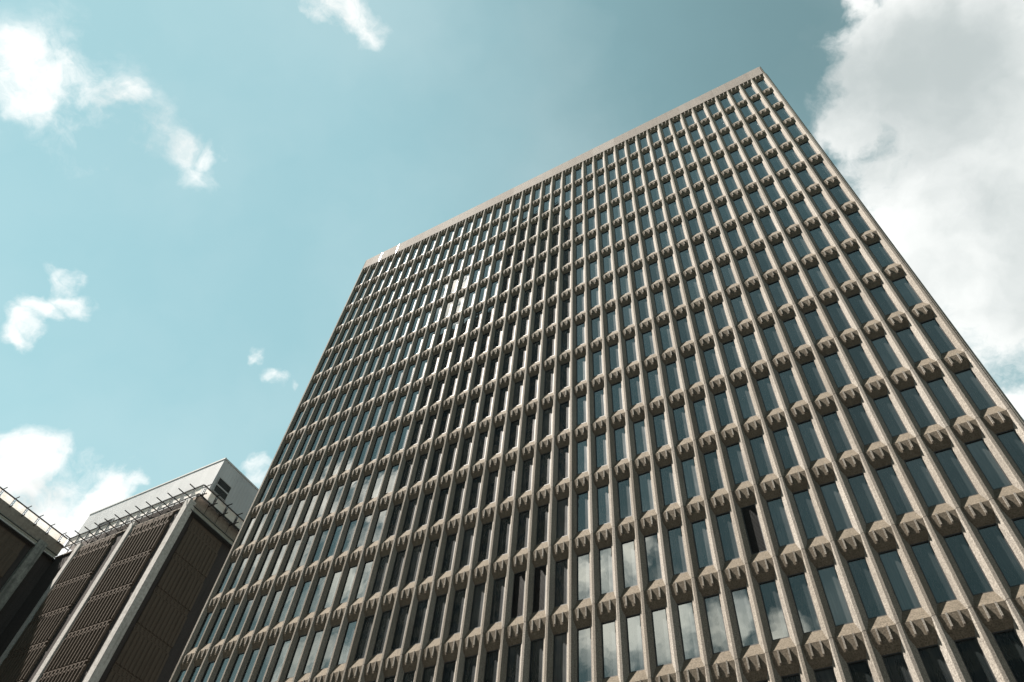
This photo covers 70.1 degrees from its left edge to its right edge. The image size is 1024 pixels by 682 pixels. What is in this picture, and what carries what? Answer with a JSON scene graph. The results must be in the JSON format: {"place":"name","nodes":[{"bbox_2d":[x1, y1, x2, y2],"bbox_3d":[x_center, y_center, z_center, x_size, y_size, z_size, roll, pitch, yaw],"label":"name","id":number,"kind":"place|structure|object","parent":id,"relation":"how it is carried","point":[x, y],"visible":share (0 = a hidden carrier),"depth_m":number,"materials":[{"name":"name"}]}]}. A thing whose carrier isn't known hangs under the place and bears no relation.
{"place":"outdoors","nodes":[
{"label":"outdoors","id":0,"kind":"place"},
{"bbox_2d":[0,0,1023,558],"label":"sky","id":1,"kind":"structure","parent":0,"point":[195,195],"materials":[{"name":"blue"}]},
{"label":"pavement","id":2,"kind":"structure","parent":0,"visible":0},
{"bbox_2d":[0,458,258,681],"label":"ribbed block","id":3,"kind":"structure","parent":2,"relation":"on","point":[124,604],"depth_m":70.45,"materials":[{"name":"concrete"}]},
{"bbox_2d":[0,487,67,544],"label":"guard barrier","id":4,"kind":"object","parent":3,"relation":"attached to","point":[31,515],"visible":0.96,"depth_m":79.20,"materials":[{"name":"metal"}]},
{"bbox_2d":[59,484,203,552],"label":"guard barrier","id":5,"kind":"object","parent":3,"relation":"attached to","point":[114,524],"visible":0.98,"depth_m":77.62,"materials":[{"name":"metal"}]},
{"bbox_2d":[195,484,243,534],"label":"guard barrier","id":6,"kind":"object","parent":3,"relation":"attached to","point":[220,506],"visible":0.23,"depth_m":75.79,"materials":[{"name":"metal"}]},
{"bbox_2d":[169,66,1023,681],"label":"office tower","id":7,"kind":"structure","parent":2,"relation":"on","point":[703,388],"depth_m":37.91,"materials":[{"name":"concrete"}]},
{"bbox_2d":[301,629,323,674],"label":"window","id":8,"kind":"structure","parent":7,"relation":"in","point":[315,643],"depth_m":37.62,"materials":[{"name":"grey glass"}]},
{"bbox_2d":[319,624,340,669],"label":"window","id":9,"kind":"structure","parent":7,"relation":"in","point":[330,644],"depth_m":37.26,"materials":[{"name":"grey glass"}]},
{"bbox_2d":[336,619,357,665],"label":"window","id":10,"kind":"structure","parent":7,"relation":"in","point":[342,658],"depth_m":36.88,"materials":[{"name":"grey glass"}]},
{"bbox_2d":[354,614,374,660],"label":"window","id":11,"kind":"structure","parent":7,"relation":"in","point":[367,625],"depth_m":36.52,"materials":[{"name":"black glass"}]},
{"bbox_2d":[372,609,392,655],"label":"window","id":12,"kind":"structure","parent":7,"relation":"in","point":[386,615],"depth_m":36.15,"materials":[{"name":"black glass"}]},
{"bbox_2d":[391,604,409,650],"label":"window","id":13,"kind":"structure","parent":7,"relation":"in","point":[398,637],"depth_m":35.77,"materials":[{"name":"black glass"}]},
{"bbox_2d":[410,599,428,645],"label":"window","id":14,"kind":"structure","parent":7,"relation":"in","point":[421,610],"depth_m":35.41,"materials":[{"name":"black glass"}]},
{"bbox_2d":[429,593,446,640],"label":"window","id":15,"kind":"structure","parent":7,"relation":"in","point":[438,615],"depth_m":35.04,"materials":[{"name":"black glass"}]},
{"bbox_2d":[449,588,465,634],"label":"window","id":16,"kind":"structure","parent":7,"relation":"in","point":[457,612],"depth_m":34.67,"materials":[{"name":"black glass"}]},
{"bbox_2d":[459,527,474,567],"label":"window","id":17,"kind":"structure","parent":7,"relation":"in","point":[469,533],"depth_m":37.71,"materials":[{"name":"black glass"}]},
{"bbox_2d":[469,582,485,629],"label":"window","id":18,"kind":"structure","parent":7,"relation":"in","point":[479,589],"depth_m":34.31,"materials":[{"name":"black glass"}]},
{"bbox_2d":[478,521,492,561],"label":"window","id":19,"kind":"structure","parent":7,"relation":"in","point":[486,532],"depth_m":37.33,"materials":[{"name":"black glass"}]},
{"bbox_2d":[484,649,498,681],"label":"window","id":20,"kind":"structure","parent":7,"relation":"in","point":[490,674],"depth_m":31.33,"materials":[{"name":"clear glass"}]},
{"bbox_2d":[489,576,505,624],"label":"window","id":21,"kind":"structure","parent":7,"relation":"in","point":[499,584],"depth_m":33.92,"materials":[{"name":"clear glass"}]},
{"bbox_2d":[497,515,510,556],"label":"window","id":22,"kind":"structure","parent":7,"relation":"in","point":[504,531],"depth_m":36.96,"materials":[{"name":"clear glass"}]},
{"bbox_2d":[506,643,520,681],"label":"window","id":23,"kind":"structure","parent":7,"relation":"in","point":[514,651],"depth_m":30.85,"materials":[{"name":"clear glass"}]},
{"bbox_2d":[516,509,529,550],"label":"window","id":24,"kind":"structure","parent":7,"relation":"in","point":[523,522],"depth_m":36.60,"materials":[{"name":"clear glass"}]},
{"bbox_2d":[529,637,543,681],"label":"window","id":25,"kind":"structure","parent":7,"relation":"in","point":[536,648],"depth_m":30.38,"materials":[{"name":"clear glass"}]},
{"bbox_2d":[536,503,548,544],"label":"window","id":26,"kind":"structure","parent":7,"relation":"in","point":[543,510],"depth_m":36.23,"materials":[{"name":"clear glass"}]},
{"bbox_2d":[552,632,566,681],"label":"window","id":27,"kind":"structure","parent":7,"relation":"in","point":[560,640],"depth_m":29.91,"materials":[{"name":"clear glass"}]},
{"bbox_2d":[554,558,567,606],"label":"window","id":28,"kind":"structure","parent":7,"relation":"in","point":[561,567],"depth_m":32.86,"materials":[{"name":"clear glass"}]},
{"bbox_2d":[556,497,567,538],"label":"window","id":29,"kind":"structure","parent":7,"relation":"in","point":[562,504],"depth_m":35.85,"materials":[{"name":"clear glass"}]},
{"bbox_2d":[577,491,588,531],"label":"window","id":30,"kind":"structure","parent":7,"relation":"in","point":[582,498],"depth_m":35.47,"materials":[{"name":"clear glass"}]},
{"bbox_2d":[577,552,589,600],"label":"window","id":31,"kind":"structure","parent":7,"relation":"in","point":[583,563],"depth_m":32.45,"materials":[{"name":"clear glass"}]},
{"bbox_2d":[577,626,591,681],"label":"window","id":32,"kind":"structure","parent":7,"relation":"in","point":[584,662],"depth_m":29.44,"materials":[{"name":"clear glass"}]},
{"bbox_2d":[597,484,609,525],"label":"window","id":33,"kind":"structure","parent":7,"relation":"in","point":[603,510],"depth_m":35.14,"materials":[{"name":"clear glass"}]},
{"bbox_2d":[599,546,613,594],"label":"window","id":34,"kind":"structure","parent":7,"relation":"in","point":[605,554],"depth_m":32.09,"materials":[{"name":"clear glass"}]},
{"bbox_2d":[601,620,617,678],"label":"window","id":35,"kind":"structure","parent":7,"relation":"in","point":[608,629],"depth_m":29.05,"materials":[{"name":"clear glass"}]},
{"bbox_2d":[614,426,626,461],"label":"window","id":36,"kind":"structure","parent":7,"relation":"in","point":[619,433],"depth_m":37.79,"materials":[{"name":"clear glass"}]},
{"bbox_2d":[617,478,631,519],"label":"window","id":37,"kind":"structure","parent":7,"relation":"in","point":[623,486],"depth_m":34.76,"materials":[{"name":"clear glass"}]},
{"bbox_2d":[621,539,637,588],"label":"window","id":38,"kind":"structure","parent":7,"relation":"in","point":[627,547],"depth_m":31.73,"materials":[{"name":"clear glass"}]},
{"bbox_2d":[626,613,644,672],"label":"window","id":39,"kind":"structure","parent":7,"relation":"in","point":[633,622],"depth_m":28.69,"materials":[{"name":"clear glass"}]},
{"bbox_2d":[633,419,647,454],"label":"window","id":40,"kind":"structure","parent":7,"relation":"in","point":[638,426],"depth_m":37.42,"materials":[{"name":"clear glass"}]},
{"bbox_2d":[638,471,653,512],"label":"window","id":41,"kind":"structure","parent":7,"relation":"in","point":[644,479],"depth_m":34.38,"materials":[{"name":"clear glass"}]},
{"bbox_2d":[644,532,661,581],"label":"window","id":42,"kind":"structure","parent":7,"relation":"in","point":[653,563],"depth_m":31.35,"materials":[{"name":"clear glass"}]},
{"bbox_2d":[652,412,667,447],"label":"window","id":43,"kind":"structure","parent":7,"relation":"in","point":[661,438],"depth_m":37.06,"materials":[{"name":"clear glass"}]},
{"bbox_2d":[651,607,671,666],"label":"window","id":44,"kind":"structure","parent":7,"relation":"in","point":[661,640],"depth_m":28.31,"materials":[{"name":"grey glass"}]},
{"bbox_2d":[659,464,676,505],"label":"window","id":45,"kind":"structure","parent":7,"relation":"in","point":[666,472],"depth_m":34.02,"materials":[{"name":"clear glass"}]},
{"bbox_2d":[667,525,687,575],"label":"window","id":46,"kind":"structure","parent":7,"relation":"in","point":[677,553],"depth_m":30.99,"materials":[{"name":"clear glass"}]},
{"bbox_2d":[672,405,689,440],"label":"window","id":47,"kind":"structure","parent":7,"relation":"in","point":[681,426],"depth_m":36.68,"materials":[{"name":"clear glass"}]},
{"bbox_2d":[677,600,699,660],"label":"window","id":48,"kind":"structure","parent":7,"relation":"in","point":[690,646],"depth_m":27.94,"materials":[{"name":"grey glass"}]},
{"bbox_2d":[681,457,699,498],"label":"window","id":49,"kind":"structure","parent":7,"relation":"in","point":[688,465],"depth_m":33.64,"materials":[{"name":"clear glass"}]},
{"bbox_2d":[691,518,712,568],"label":"window","id":50,"kind":"structure","parent":7,"relation":"in","point":[699,529],"depth_m":30.62,"materials":[{"name":"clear glass"}]},
{"bbox_2d":[693,398,710,433],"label":"window","id":51,"kind":"structure","parent":7,"relation":"in","point":[700,409],"depth_m":36.32,"materials":[{"name":"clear glass"}]},
{"bbox_2d":[703,450,723,491],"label":"window","id":52,"kind":"structure","parent":7,"relation":"in","point":[713,470],"depth_m":33.28,"materials":[{"name":"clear glass"}]},
{"bbox_2d":[703,593,728,653],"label":"window","id":53,"kind":"structure","parent":7,"relation":"in","point":[716,626],"depth_m":27.58,"materials":[{"name":"grey glass"}]},
{"bbox_2d":[713,391,733,426],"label":"window","id":54,"kind":"structure","parent":7,"relation":"in","point":[721,401],"depth_m":35.95,"materials":[{"name":"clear glass"}]},
{"bbox_2d":[715,511,739,561],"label":"window","id":55,"kind":"structure","parent":7,"relation":"in","point":[725,528],"depth_m":30.24,"materials":[{"name":"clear glass"}]},
{"bbox_2d":[726,442,748,484],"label":"window","id":56,"kind":"structure","parent":7,"relation":"in","point":[735,457],"depth_m":32.92,"materials":[{"name":"blue glass"}]},
{"bbox_2d":[730,586,758,647],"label":"window","id":57,"kind":"structure","parent":7,"relation":"in","point":[740,598],"depth_m":27.21,"materials":[{"name":"grey glass"}]},
{"bbox_2d":[734,383,755,419],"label":"window","id":58,"kind":"structure","parent":7,"relation":"in","point":[747,409],"depth_m":35.57,"materials":[{"name":"blue glass"}]},
{"bbox_2d":[749,435,773,476],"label":"window","id":59,"kind":"structure","parent":7,"relation":"in","point":[761,457],"depth_m":32.55,"materials":[{"name":"blue glass"}]},
{"bbox_2d":[756,376,779,411],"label":"window","id":60,"kind":"structure","parent":7,"relation":"in","point":[764,384],"depth_m":35.21,"materials":[{"name":"blue glass"}]},
{"bbox_2d":[762,325,783,355],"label":"window","id":61,"kind":"structure","parent":7,"relation":"in","point":[773,341],"depth_m":37.88,"materials":[{"name":"blue glass"}]},
{"bbox_2d":[758,579,789,640],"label":"window","id":62,"kind":"structure","parent":7,"relation":"in","point":[775,616],"depth_m":26.83,"materials":[{"name":"grey glass"}]},
{"bbox_2d":[766,496,794,546],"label":"window","id":63,"kind":"structure","parent":7,"relation":"in","point":[779,519],"depth_m":29.51,"materials":[{"name":"blue glass"}]},
{"bbox_2d":[772,427,798,469],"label":"window","id":64,"kind":"structure","parent":7,"relation":"in","point":[789,459],"depth_m":32.17,"materials":[{"name":"blue glass"}]},
{"bbox_2d":[778,368,802,403],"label":"window","id":65,"kind":"structure","parent":7,"relation":"in","point":[793,394],"depth_m":34.85,"materials":[{"name":"blue glass"}]},
{"bbox_2d":[783,317,805,347],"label":"window","id":66,"kind":"structure","parent":7,"relation":"in","point":[792,328],"depth_m":37.50,"materials":[{"name":"blue glass"}]},
{"bbox_2d":[787,572,820,633],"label":"window","id":67,"kind":"structure","parent":7,"relation":"in","point":[803,601],"depth_m":26.47,"materials":[{"name":"blue glass"}]},
{"bbox_2d":[792,489,823,539],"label":"window","id":68,"kind":"structure","parent":7,"relation":"in","point":[808,516],"depth_m":29.14,"materials":[{"name":"blue glass"}]},
{"bbox_2d":[797,419,824,461],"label":"window","id":69,"kind":"structure","parent":7,"relation":"in","point":[810,439],"depth_m":31.81,"materials":[{"name":"blue glass"}]},
{"bbox_2d":[800,360,826,395],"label":"window","id":70,"kind":"structure","parent":7,"relation":"in","point":[814,380],"depth_m":34.48,"materials":[{"name":"blue glass"}]},
{"bbox_2d":[803,309,828,339],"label":"window","id":71,"kind":"structure","parent":7,"relation":"in","point":[812,317],"depth_m":37.14,"materials":[{"name":"blue glass"}]},
{"bbox_2d":[816,564,853,626],"bbox_3d":[11.560,9.102,26.133,0.642,2.417,0.092,-22,-59,20],"label":"window","id":72,"kind":"structure","parent":7,"relation":"in","point":[834,594],"depth_m":26.10,"materials":[{"name":"blue glass"}]},
{"bbox_2d":[819,481,852,531],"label":"window","id":73,"kind":"structure","parent":7,"relation":"in","point":[841,521],"depth_m":28.77,"materials":[{"name":"blue glass"}]},
{"bbox_2d":[821,411,851,453],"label":"window","id":74,"kind":"structure","parent":7,"relation":"in","point":[840,441],"depth_m":31.44,"materials":[{"name":"blue glass"}]},
{"bbox_2d":[823,352,851,387],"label":"window","id":75,"kind":"structure","parent":7,"relation":"in","point":[838,372],"depth_m":34.10,"materials":[{"name":"blue glass"}]},
{"bbox_2d":[825,301,851,331],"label":"window","id":76,"kind":"structure","parent":7,"relation":"in","point":[840,321],"depth_m":36.76,"materials":[{"name":"blue glass"}]},
{"bbox_2d":[847,659,873,681],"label":"window","id":77,"kind":"structure","parent":7,"relation":"in","point":[859,670],"depth_m":23.80,"materials":[{"name":"black glass"}]},
{"bbox_2d":[847,293,873,323],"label":"window","id":78,"kind":"structure","parent":7,"relation":"in","point":[860,308],"depth_m":36.40,"materials":[{"name":"blue glass"}]},
{"bbox_2d":[847,344,876,379],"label":"window","id":79,"kind":"structure","parent":7,"relation":"in","point":[859,357],"depth_m":33.73,"materials":[{"name":"blue glass"}]},
{"bbox_2d":[847,403,879,445],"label":"window","id":80,"kind":"structure","parent":7,"relation":"in","point":[865,429],"depth_m":31.07,"materials":[{"name":"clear glass"}]},
{"bbox_2d":[847,473,882,523],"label":"window","id":81,"kind":"structure","parent":7,"relation":"in","point":[868,507],"depth_m":28.40,"materials":[{"name":"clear glass"}]},
{"bbox_2d":[847,557,886,618],"bbox_3d":[12.518,8.707,25.765,0.642,2.417,0.092,-22,-59,20],"label":"window","id":82,"kind":"structure","parent":7,"relation":"in","point":[869,595],"depth_m":25.73,"materials":[{"name":"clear glass"}]},
{"bbox_2d":[869,285,898,315],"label":"window","id":83,"kind":"structure","parent":7,"relation":"in","point":[885,303],"depth_m":36.03,"materials":[{"name":"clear glass"}]},
{"bbox_2d":[871,335,902,370],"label":"window","id":84,"kind":"structure","parent":7,"relation":"in","point":[881,344],"depth_m":33.38,"materials":[{"name":"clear glass"}]},
{"bbox_2d":[873,394,907,436],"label":"window","id":85,"kind":"structure","parent":7,"relation":"in","point":[892,420],"depth_m":30.69,"materials":[{"name":"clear glass"}]},
{"bbox_2d":[875,464,913,515],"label":"window","id":86,"kind":"structure","parent":7,"relation":"in","point":[900,503],"depth_m":28.03,"materials":[{"name":"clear glass"}]},
{"bbox_2d":[882,651,912,681],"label":"window","id":87,"kind":"structure","parent":7,"relation":"in","point":[895,664],"depth_m":23.34,"materials":[{"name":"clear glass"}]},
{"bbox_2d":[878,548,920,611],"bbox_3d":[13.476,8.311,25.398,0.642,2.417,0.092,-22,-59,20],"label":"window","id":88,"kind":"structure","parent":7,"relation":"in","point":[907,599],"depth_m":25.36,"materials":[{"name":"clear glass"}]},
{"bbox_2d":[892,276,922,306],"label":"window","id":89,"kind":"structure","parent":7,"relation":"in","point":[907,292],"depth_m":35.67,"materials":[{"name":"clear glass"}]},
{"bbox_2d":[895,327,928,362],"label":"window","id":90,"kind":"structure","parent":7,"relation":"in","point":[906,336],"depth_m":32.99,"materials":[{"name":"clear glass"}]},
{"bbox_2d":[899,386,936,428],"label":"window","id":91,"kind":"structure","parent":7,"relation":"in","point":[919,410],"depth_m":30.34,"materials":[{"name":"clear glass"}]},
{"bbox_2d":[904,456,945,507],"bbox_3d":[15.652,5.336,27.690,0.642,2.417,0.092,-22,-59,20],"label":"window","id":92,"kind":"structure","parent":7,"relation":"in","point":[925,483],"depth_m":27.66,"materials":[{"name":"blue glass"}]},
{"bbox_2d":[910,540,956,603],"bbox_3d":[14.435,7.915,25.030,0.642,2.417,0.092,-22,-59,20],"label":"window","id":93,"kind":"structure","parent":7,"relation":"in","point":[937,581],"depth_m":24.99,"materials":[{"name":"blue glass"}]},
{"bbox_2d":[917,644,953,681],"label":"window","id":94,"kind":"structure","parent":7,"relation":"in","point":[933,660],"depth_m":22.86,"materials":[{"name":"black glass"}]},
{"bbox_2d":[920,318,955,353],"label":"window","id":95,"kind":"structure","parent":7,"relation":"in","point":[932,328],"depth_m":32.62,"materials":[{"name":"blue glass"}]},
{"bbox_2d":[926,377,966,419],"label":"window","id":96,"kind":"structure","parent":7,"relation":"in","point":[945,397],"depth_m":29.97,"materials":[{"name":"blue glass"}]},
{"bbox_2d":[934,447,978,498],"bbox_3d":[16.611,4.941,27.322,0.642,2.417,0.092,-22,-59,20],"label":"window","id":97,"kind":"structure","parent":7,"relation":"in","point":[955,472],"depth_m":27.29,"materials":[{"name":"blue glass"}]},
{"bbox_2d":[943,532,993,595],"bbox_3d":[15.393,7.519,24.663,0.642,2.417,0.092,-22,-59,20],"label":"window","id":98,"kind":"structure","parent":7,"relation":"in","point":[977,582],"depth_m":24.62,"materials":[{"name":"blue glass"}]},
{"bbox_2d":[954,636,996,681],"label":"window","id":99,"kind":"structure","parent":7,"relation":"in","point":[972,655],"depth_m":22.40,"materials":[{"name":"black glass"}]},
{"bbox_2d":[954,368,996,410],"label":"window","id":100,"kind":"structure","parent":7,"relation":"in","point":[974,388],"depth_m":29.59,"materials":[{"name":"blue glass"}]},
{"bbox_2d":[964,438,1011,489],"bbox_3d":[17.569,4.545,26.955,0.642,2.417,0.092,-22,-59,20],"label":"window","id":101,"kind":"structure","parent":7,"relation":"in","point":[985,460],"depth_m":26.93,"materials":[{"name":"blue glass"}]},
{"bbox_2d":[977,523,1023,586],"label":"window","id":102,"kind":"structure","parent":7,"relation":"in","point":[992,536],"depth_m":24.30,"materials":[{"name":"blue glass"}]},
{"bbox_2d":[992,628,1023,681],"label":"window","id":103,"kind":"structure","parent":7,"relation":"in","point":[1008,641],"depth_m":22.10,"materials":[{"name":"black glass"}]},
{"bbox_2d":[996,429,1023,475],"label":"window","id":104,"kind":"structure","parent":7,"relation":"in","point":[1011,441],"depth_m":26.96,"materials":[{"name":"blue glass"}]}
]}

